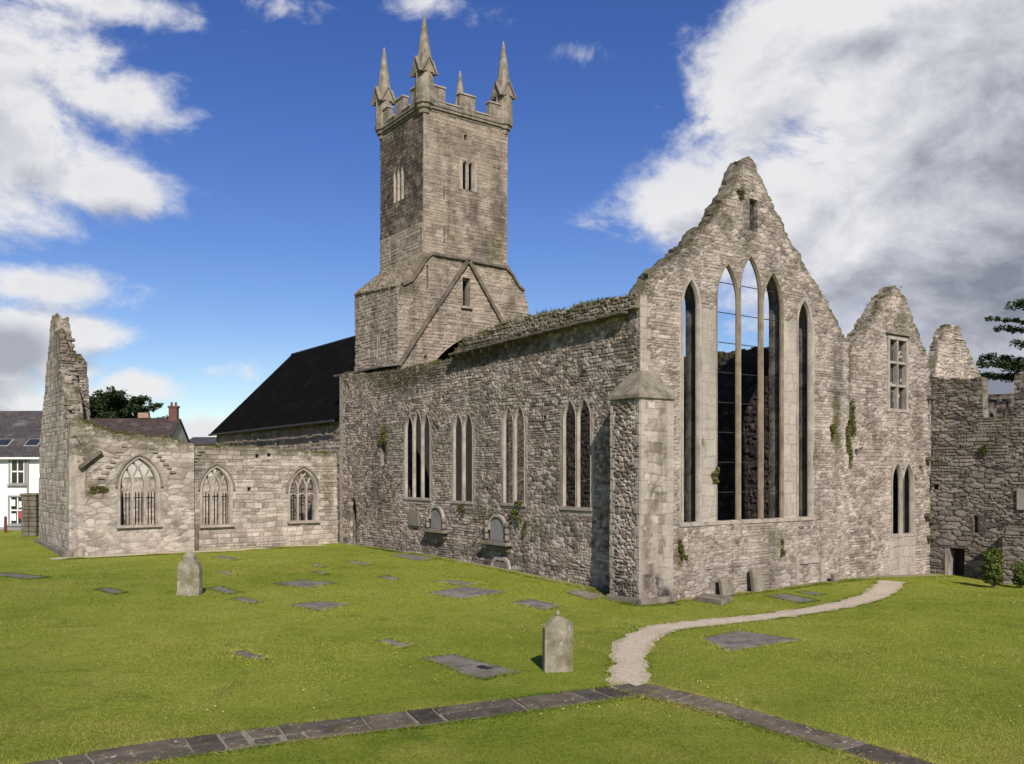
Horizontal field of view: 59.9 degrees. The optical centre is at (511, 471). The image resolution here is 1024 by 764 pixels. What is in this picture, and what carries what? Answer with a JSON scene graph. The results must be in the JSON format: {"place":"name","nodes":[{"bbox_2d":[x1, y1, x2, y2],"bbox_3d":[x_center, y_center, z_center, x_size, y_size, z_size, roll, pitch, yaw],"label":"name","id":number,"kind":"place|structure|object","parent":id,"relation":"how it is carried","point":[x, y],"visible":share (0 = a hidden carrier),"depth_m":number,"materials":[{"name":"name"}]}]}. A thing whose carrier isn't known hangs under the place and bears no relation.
{"place":"outdoors","nodes":[
{"label":"outdoors","id":0,"kind":"place"},
{"bbox_2d":[0,527,20,529],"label":"pavement","id":1,"kind":"structure","parent":0,"point":[12,528],"depth_m":54.70,"materials":[{"name":"grey concrete"}]},
{"bbox_2d":[25,684,649,763],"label":"flagstone path","id":2,"kind":"structure","parent":0,"point":[148,751],"depth_m":13.89,"materials":[{"name":"stone"}]},
{"bbox_2d":[0,494,1023,763],"bbox_3d":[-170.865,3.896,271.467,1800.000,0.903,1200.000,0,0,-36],"label":"ground","id":3,"kind":"structure","parent":0,"point":[174,664],"depth_m":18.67,"materials":[{"name":"green plant"}]},
{"bbox_2d":[4,516,6,532],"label":"bollard","id":4,"kind":"object","parent":3,"relation":"on","point":[5,524],"visible":1,"depth_m":51.43,"materials":[{"name":"red metal"}]},
{"bbox_2d":[0,411,41,526],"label":"white house","id":5,"kind":"structure","parent":3,"relation":"on","point":[20,431],"depth_m":56.15,"materials":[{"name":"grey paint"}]},
{"bbox_2d":[7,495,24,525],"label":"shop window","id":6,"kind":"structure","parent":5,"relation":"in","point":[14,501],"depth_m":56.07,"materials":[{"name":"white paint"}]},
{"bbox_2d":[6,459,26,485],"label":"window","id":7,"kind":"structure","parent":5,"relation":"in","point":[17,468],"depth_m":56.07,"materials":[{"name":"white paint"}]},
{"bbox_2d":[0,573,42,578],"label":"grave slab","id":8,"kind":"structure","parent":3,"relation":"on","point":[18,575],"depth_m":31.45,"materials":[{"name":"stone"}]},
{"bbox_2d":[20,493,38,535],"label":"gate pier","id":9,"kind":"structure","parent":3,"relation":"on","point":[30,515],"depth_m":48.61,"materials":[{"name":"stone"}]},
{"bbox_2d":[96,588,121,594],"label":"grave slab","id":10,"kind":"structure","parent":3,"relation":"on","point":[111,590],"depth_m":27.96,"materials":[{"name":"stone"}]},
{"bbox_2d":[89,386,168,418],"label":"cypress tree","id":11,"kind":"object","parent":3,"relation":"on","point":[112,402],"visible":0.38,"depth_m":86.65,"materials":[{"name":"green plant"}]},
{"bbox_2d":[91,402,190,477],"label":"brown roofed house","id":12,"kind":"structure","parent":3,"relation":"on","point":[146,424],"depth_m":77.17,"materials":[{"name":"stone"}]},
{"bbox_2d":[39,477,247,524],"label":"boundary wall","id":13,"kind":"structure","parent":3,"relation":"on","point":[137,482],"depth_m":48.67,"materials":[{"name":"stone"}]},
{"bbox_2d":[34,313,337,556],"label":"transept ruin","id":14,"kind":"object","parent":3,"relation":"on","point":[81,453],"visible":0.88,"depth_m":41.04,"materials":[{"name":"stone"}]},
{"bbox_2d":[89,485,107,493],"bbox_3d":[-18.098,0.749,38.821,0.856,0.401,0.186,0,0,-36],"label":"wall plant","id":15,"kind":"object","parent":14,"relation":"attached to","point":[100,488],"depth_m":38.83,"materials":[{"name":"green plant"}]},
{"bbox_2d":[115,453,162,528],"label":"tracery window","id":16,"kind":"structure","parent":14,"relation":"in","point":[156,474],"depth_m":40.02,"materials":[{"name":"stone"}]},
{"bbox_2d":[198,462,234,527],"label":"tracery window","id":17,"kind":"structure","parent":14,"relation":"in","point":[230,487],"depth_m":42.18,"materials":[{"name":"stone"}]},
{"bbox_2d":[286,465,320,523],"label":"tracery window","id":18,"kind":"structure","parent":14,"relation":"in","point":[307,471],"depth_m":44.66,"materials":[{"name":"stone"}]},
{"bbox_2d":[50,544,327,559],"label":"gravel strip","id":19,"kind":"object","parent":3,"relation":"on","point":[184,552],"visible":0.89,"depth_m":40.88,"materials":[{"name":"grey gravel"}]},
{"bbox_2d":[177,552,201,595],"bbox_3d":[-9.877,3.259,27.216,0.735,1.617,0.268,0,0,8],"label":"headstone","id":20,"kind":"object","parent":3,"relation":"on","point":[189,575],"visible":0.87,"depth_m":27.11,"materials":[{"name":"grey stone"}]},
{"bbox_2d":[190,437,215,476],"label":"pale house","id":21,"kind":"structure","parent":3,"relation":"on","point":[201,441],"depth_m":100.91,"materials":[{"name":"grey stone"}]},
{"bbox_2d":[122,489,301,524],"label":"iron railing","id":22,"kind":"object","parent":3,"relation":"on","point":[151,497],"visible":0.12,"depth_m":43.59,"materials":[{"name":"grey metal"}]},
{"bbox_2d":[211,586,236,593],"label":"grave slab","id":23,"kind":"structure","parent":3,"relation":"on","point":[225,589],"depth_m":28.22,"materials":[{"name":"stone"}]},
{"bbox_2d":[214,556,237,560],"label":"grave slab","id":24,"kind":"structure","parent":3,"relation":"on","point":[225,557],"depth_m":38.03,"materials":[{"name":"stone"}]},
{"bbox_2d":[233,597,264,603],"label":"grave slab","id":25,"kind":"structure","parent":3,"relation":"on","point":[245,599],"depth_m":26.30,"materials":[{"name":"stone"}]},
{"bbox_2d":[230,650,270,660],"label":"grave slab","id":26,"kind":"structure","parent":3,"relation":"on","point":[248,655],"depth_m":18.95,"materials":[{"name":"stone"}]},
{"bbox_2d":[260,546,279,547],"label":"grave slab","id":27,"kind":"structure","parent":3,"relation":"on","point":[269,546],"depth_m":43.23,"materials":[{"name":"stone"}]},
{"bbox_2d":[208,336,355,542],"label":"nave","id":28,"kind":"structure","parent":3,"relation":"on","point":[291,401],"depth_m":54.30,"materials":[{"name":"stone"}]},
{"bbox_2d":[271,580,333,587],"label":"grave slab","id":29,"kind":"structure","parent":3,"relation":"on","point":[299,583],"depth_m":29.55,"materials":[{"name":"stone"}]},
{"bbox_2d":[290,601,351,609],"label":"grave slab","id":30,"kind":"structure","parent":3,"relation":"on","point":[318,605],"depth_m":25.48,"materials":[{"name":"stone"}]},
{"bbox_2d":[348,561,369,565],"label":"grave slab","id":31,"kind":"structure","parent":3,"relation":"on","point":[360,563],"depth_m":35.09,"materials":[{"name":"grey stone"}]},
{"bbox_2d":[377,575,400,579],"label":"grave slab","id":32,"kind":"structure","parent":3,"relation":"on","point":[389,578],"depth_m":30.97,"materials":[{"name":"stone"}]},
{"bbox_2d":[377,639,411,647],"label":"grave slab","id":33,"kind":"structure","parent":3,"relation":"on","point":[390,641],"depth_m":20.39,"materials":[{"name":"stone"}]},
{"bbox_2d":[390,553,434,560],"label":"grave slab","id":34,"kind":"structure","parent":3,"relation":"on","point":[411,556],"depth_m":37.25,"materials":[{"name":"stone"}]},
{"bbox_2d":[334,14,528,500],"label":"bell tower","id":35,"kind":"structure","parent":3,"relation":"on","point":[442,283],"depth_m":45.09,"materials":[{"name":"stone"}]},
{"bbox_2d":[393,165,403,203],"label":"triple window","id":36,"kind":"structure","parent":35,"relation":"in","point":[399,171],"depth_m":46.06,"materials":[{"name":"stone"}]},
{"bbox_2d":[459,159,476,192],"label":"belfry window","id":37,"kind":"structure","parent":35,"relation":"in","point":[460,161],"depth_m":45.44,"materials":[{"name":"stone"}]},
{"bbox_2d":[433,580,480,585],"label":"grave slab","id":38,"kind":"structure","parent":3,"relation":"on","point":[456,582],"depth_m":29.97,"materials":[{"name":"grey stone"}]},
{"bbox_2d":[426,586,507,598],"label":"grave slab","id":39,"kind":"structure","parent":3,"relation":"on","point":[462,592],"depth_m":27.98,"materials":[{"name":"stone"}]},
{"bbox_2d":[421,654,517,679],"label":"grave slab","id":40,"kind":"structure","parent":3,"relation":"on","point":[480,668],"depth_m":18.04,"materials":[{"name":"stone"}]},
{"bbox_2d":[360,545,607,593],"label":"bare soil","id":41,"kind":"structure","parent":3,"relation":"on","point":[503,570],"depth_m":33.00,"materials":[{"name":"brown soil"}]},
{"bbox_2d":[41,549,1020,720],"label":"daisies","id":42,"kind":"object","parent":3,"relation":"on","point":[629,626],"visible":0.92,"depth_m":19.87,"materials":[{"name":"white plant"}]},
{"bbox_2d":[511,599,560,609],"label":"grave slab","id":43,"kind":"structure","parent":3,"relation":"on","point":[536,603],"depth_m":26.20,"materials":[{"name":"stone"}]},
{"bbox_2d":[542,610,572,672],"bbox_3d":[0.911,3.520,17.742,0.580,1.516,0.228,0,0,-13],"label":"headstone","id":44,"kind":"object","parent":3,"relation":"on","point":[557,643],"visible":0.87,"depth_m":17.65,"materials":[{"name":"grey stone"}]},
{"bbox_2d":[567,589,601,599],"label":"grave slab","id":45,"kind":"structure","parent":3,"relation":"on","point":[584,594],"depth_m":28.00,"materials":[{"name":"grey stone"}]},
{"bbox_2d":[339,156,849,605],"bbox_3d":[1.934,-2.867,39.227,11.960,16.156,23.061,0,0,-36],"label":"chancel ruin","id":46,"kind":"object","parent":3,"relation":"on","point":[609,434],"visible":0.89,"depth_m":31.79,"materials":[{"name":"stone"}]},
{"bbox_2d":[378,425,386,443],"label":"wall plant","id":47,"kind":"object","parent":46,"relation":"attached to","point":[383,439],"depth_m":41.43,"materials":[{"name":"green plant"}]},
{"bbox_2d":[408,510,419,525],"bbox_3d":[-4.329,2.033,39.224,0.100,0.700,0.900,0,0,-36],"label":"wall tablet","id":48,"kind":"object","parent":46,"relation":"attached to","point":[413,517],"depth_m":39.16,"materials":[{"name":"stone"}]},
{"bbox_2d":[403,410,430,500],"bbox_3d":[-4.135,-0.734,39.040,0.170,3.949,2.395,0,0,-36],"label":"lancet window","id":49,"kind":"structure","parent":46,"relation":"in","point":[406,497],"depth_m":39.29,"materials":[{"name":"stone"}]},
{"bbox_2d":[422,506,448,539],"bbox_3d":[-3.236,2.120,37.478,0.340,1.405,1.700,0,0,-36],"label":"wall monument","id":50,"kind":"object","parent":46,"relation":"attached to","point":[436,530],"depth_m":37.45,"materials":[{"name":"stone"}]},
{"bbox_2d":[457,504,465,514],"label":"wall plant","id":51,"kind":"object","parent":46,"relation":"attached to","point":[462,510],"depth_m":35.92,"materials":[{"name":"green plant"}]},
{"bbox_2d":[451,412,473,504],"bbox_3d":[-1.975,-0.550,36.029,0.170,3.693,1.647,0,0,-36],"label":"lancet window","id":52,"kind":"structure","parent":46,"relation":"in","point":[453,501],"depth_m":36.00,"materials":[{"name":"stone"}]},
{"bbox_2d":[480,514,512,552],"bbox_3d":[-0.605,2.330,33.810,0.340,1.430,1.750,0,0,-36],"label":"wall monument","id":53,"kind":"object","parent":46,"relation":"attached to","point":[497,525],"depth_m":33.79,"materials":[{"name":"stone"}]},
{"bbox_2d":[491,556,510,569],"bbox_3d":[-0.409,3.681,33.786,0.130,0.946,1.230,0,0,-36],"label":"tomb niche","id":54,"kind":"object","parent":46,"relation":"attached to","point":[500,563],"visible":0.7,"depth_m":33.71,"materials":[{"name":"stone"}]},
{"bbox_2d":[501,405,525,506],"bbox_3d":[0.086,-0.596,33.156,0.170,3.747,1.544,0,0,-36],"label":"lancet window","id":55,"kind":"structure","parent":46,"relation":"in","point":[503,503],"depth_m":33.17,"materials":[{"name":"stone"}]},
{"bbox_2d":[509,499,521,524],"bbox_3d":[0.150,1.475,32.896,0.206,0.976,0.782,0,0,-36],"label":"wall plant","id":56,"kind":"object","parent":46,"relation":"attached to","point":[515,511],"depth_m":32.83,"materials":[{"name":"green plant"}]},
{"bbox_2d":[522,521,526,534],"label":"wall plant","id":57,"kind":"object","parent":46,"relation":"attached to","point":[524,528],"depth_m":32.44,"materials":[{"name":"green plant"}]},
{"bbox_2d":[560,398,592,510],"bbox_3d":[2.216,-0.593,30.186,0.170,3.804,1.674,0,0,-36],"label":"lancet window","id":58,"kind":"structure","parent":46,"relation":"in","point":[564,507],"depth_m":30.14,"materials":[{"name":"stone"}]},
{"bbox_2d":[678,539,688,559],"bbox_3d":[5.553,2.507,28.715,0.497,0.706,0.199,0,0,-36],"label":"wall plant","id":59,"kind":"object","parent":46,"relation":"attached to","point":[681,548],"depth_m":28.67,"materials":[{"name":"green plant"}]},
{"bbox_2d":[711,465,719,482],"bbox_3d":[6.787,0.070,29.609,0.400,0.612,0.191,0,0,-36],"label":"wall plant","id":60,"kind":"object","parent":46,"relation":"attached to","point":[716,473],"depth_m":29.61,"materials":[{"name":"green plant"}]},
{"bbox_2d":[737,187,745,199],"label":"wall plant","id":61,"kind":"object","parent":46,"relation":"attached to","point":[741,189],"depth_m":30.38,"materials":[{"name":"green plant"}]},
{"bbox_2d":[780,538,786,556],"bbox_3d":[9.689,2.688,31.695,0.344,0.677,0.186,0,0,-36],"label":"wall plant","id":62,"kind":"object","parent":46,"relation":"attached to","point":[782,551],"depth_m":31.66,"materials":[{"name":"green plant"}]},
{"bbox_2d":[795,557,824,584],"bbox_3d":[10.959,3.690,32.692,1.711,1.031,0.090,0,0,-36],"label":"blocked doorway","id":63,"kind":"structure","parent":46,"relation":"in","point":[809,560],"depth_m":32.58,"materials":[{"name":"stone"}]},
{"bbox_2d":[829,423,836,439],"bbox_3d":[12.104,-1.512,33.423,0.390,0.664,0.190,0,0,-36],"label":"wall plant","id":64,"kind":"object","parent":46,"relation":"attached to","point":[833,427],"depth_m":33.38,"materials":[{"name":"green plant"}]},
{"bbox_2d":[846,398,856,469],"bbox_3d":[13.007,-1.479,34.079,0.683,2.820,0.210,0,0,-36],"label":"wall plant","id":65,"kind":"object","parent":46,"relation":"attached to","point":[851,426],"depth_m":34.06,"materials":[{"name":"green plant"}]},
{"bbox_2d":[695,593,732,604],"bbox_3d":[6.389,4.067,28.258,1.464,0.207,1.065,0,0,-62],"label":"kerbed grave","id":66,"kind":"object","parent":3,"relation":"on","point":[713,598],"visible":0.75,"depth_m":28.15,"materials":[{"name":"stone"}]},
{"bbox_2d":[703,631,804,651],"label":"grave slab","id":67,"kind":"structure","parent":3,"relation":"on","point":[734,639],"depth_m":21.34,"materials":[{"name":"stone"}]},
{"bbox_2d":[769,593,817,602],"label":"grave slab","id":68,"kind":"structure","parent":3,"relation":"on","point":[790,597],"depth_m":29.13,"materials":[{"name":"stone"}]},
{"bbox_2d":[799,591,821,594],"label":"grave slab","id":69,"kind":"structure","parent":3,"relation":"on","point":[808,592],"depth_m":30.34,"materials":[{"name":"stone"}]},
{"bbox_2d":[678,573,947,599],"bbox_3d":[11.450,4.160,32.429,15.621,0.206,1.317,0,0,-36],"label":"soil strip","id":70,"kind":"object","parent":3,"relation":"on","point":[911,575],"visible":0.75,"depth_m":34.84,"materials":[{"name":"brown soil"}]},
{"bbox_2d":[718,578,734,595],"bbox_3d":[7.176,3.972,29.588,0.620,0.880,0.320,0,0,-36],"label":"leaning stone","id":71,"kind":"object","parent":70,"relation":"on","point":[726,586],"visible":0.73,"depth_m":29.50,"materials":[{"name":"grey stone"}]},
{"bbox_2d":[749,568,763,591],"bbox_3d":[8.419,3.869,30.490,0.520,1.119,0.303,0,0,-36],"label":"leaning stone","id":72,"kind":"object","parent":70,"relation":"on","point":[756,580],"visible":0.77,"depth_m":30.40,"materials":[{"name":"grey stone"}]},
{"bbox_2d":[830,573,838,581],"bbox_3d":[12.015,4.081,33.026,0.300,0.620,0.209,0,0,-36],"label":"leaning stone","id":73,"kind":"object","parent":70,"relation":"on","point":[834,577],"visible":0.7,"depth_m":32.97,"materials":[{"name":"grey stone"}]},
{"bbox_2d":[845,284,935,577],"bbox_3d":[13.821,-1.187,39.099,7.326,12.994,7.596,0,0,-36],"label":"sacristy ruin","id":74,"kind":"object","parent":3,"relation":"on","point":[890,520],"visible":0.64,"depth_m":35.77,"materials":[{"name":"stone"}]},
{"bbox_2d":[885,331,911,412],"bbox_3d":[15.658,-4.028,36.128,1.735,3.206,0.325,0,0,-36],"label":"mullioned window","id":75,"kind":"structure","parent":74,"relation":"in","point":[898,368],"depth_m":36.19,"materials":[{"name":"stone"}]},
{"bbox_2d":[930,372,1023,577],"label":"cross wall","id":76,"kind":"structure","parent":3,"relation":"on","point":[977,502],"depth_m":36.14,"materials":[{"name":"stone"}]},
{"bbox_2d":[955,548,963,574],"bbox_3d":[18.766,4.074,36.881,0.080,2.052,0.924,0,0,-36],"label":"door","id":77,"kind":"structure","parent":76,"relation":"in","point":[959,552],"depth_m":36.99,"materials":[{"name":"black wood"}]},
{"bbox_2d":[979,442,987,454],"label":"wall plant","id":78,"kind":"object","parent":76,"relation":"attached to","point":[982,448],"depth_m":35.58,"materials":[{"name":"green plant"}]},
{"bbox_2d":[980,546,1005,587],"bbox_3d":[17.443,3.477,32.210,0.830,1.581,0.794,0,0,-36],"label":"green bush","id":79,"kind":"object","parent":3,"relation":"on","point":[992,569],"visible":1,"depth_m":32.07,"materials":[{"name":"green plant"}]},
{"bbox_2d":[976,298,1023,382],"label":"cedar tree","id":80,"kind":"object","parent":3,"relation":"on","point":[1010,362],"visible":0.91,"depth_m":52.58,"materials":[{"name":"green plant"}]},
{"bbox_2d":[1002,522,1023,584],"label":"wall stub","id":81,"kind":"object","parent":3,"relation":"on","point":[1013,544],"depth_m":33.79,"materials":[{"name":"grey stone"}]},
{"bbox_2d":[1010,561,1023,587],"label":"green bush","id":82,"kind":"object","parent":3,"relation":"on","point":[1018,573],"visible":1,"depth_m":32.40,"materials":[{"name":"green plant"}]},
{"bbox_2d":[0,0,1023,439],"label":"sky","id":83,"kind":"structure","parent":0,"point":[193,185],"materials":[{"name":"blue"}]},
{"bbox_2d":[605,580,905,688],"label":"gravel path","id":84,"kind":"structure","parent":0,"point":[630,652],"depth_m":22.59,"materials":[{"name":"beige gravel"}]},
{"bbox_2d":[621,684,931,763],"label":"flagstone path","id":85,"kind":"structure","parent":0,"point":[787,727],"depth_m":14.02,"materials":[{"name":"stone"}]},
{"bbox_2d":[928,324,980,492],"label":"gable stump","id":86,"kind":"object","parent":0,"point":[949,356],"visible":0.15,"depth_m":40.70,"materials":[{"name":"stone"}]}
]}

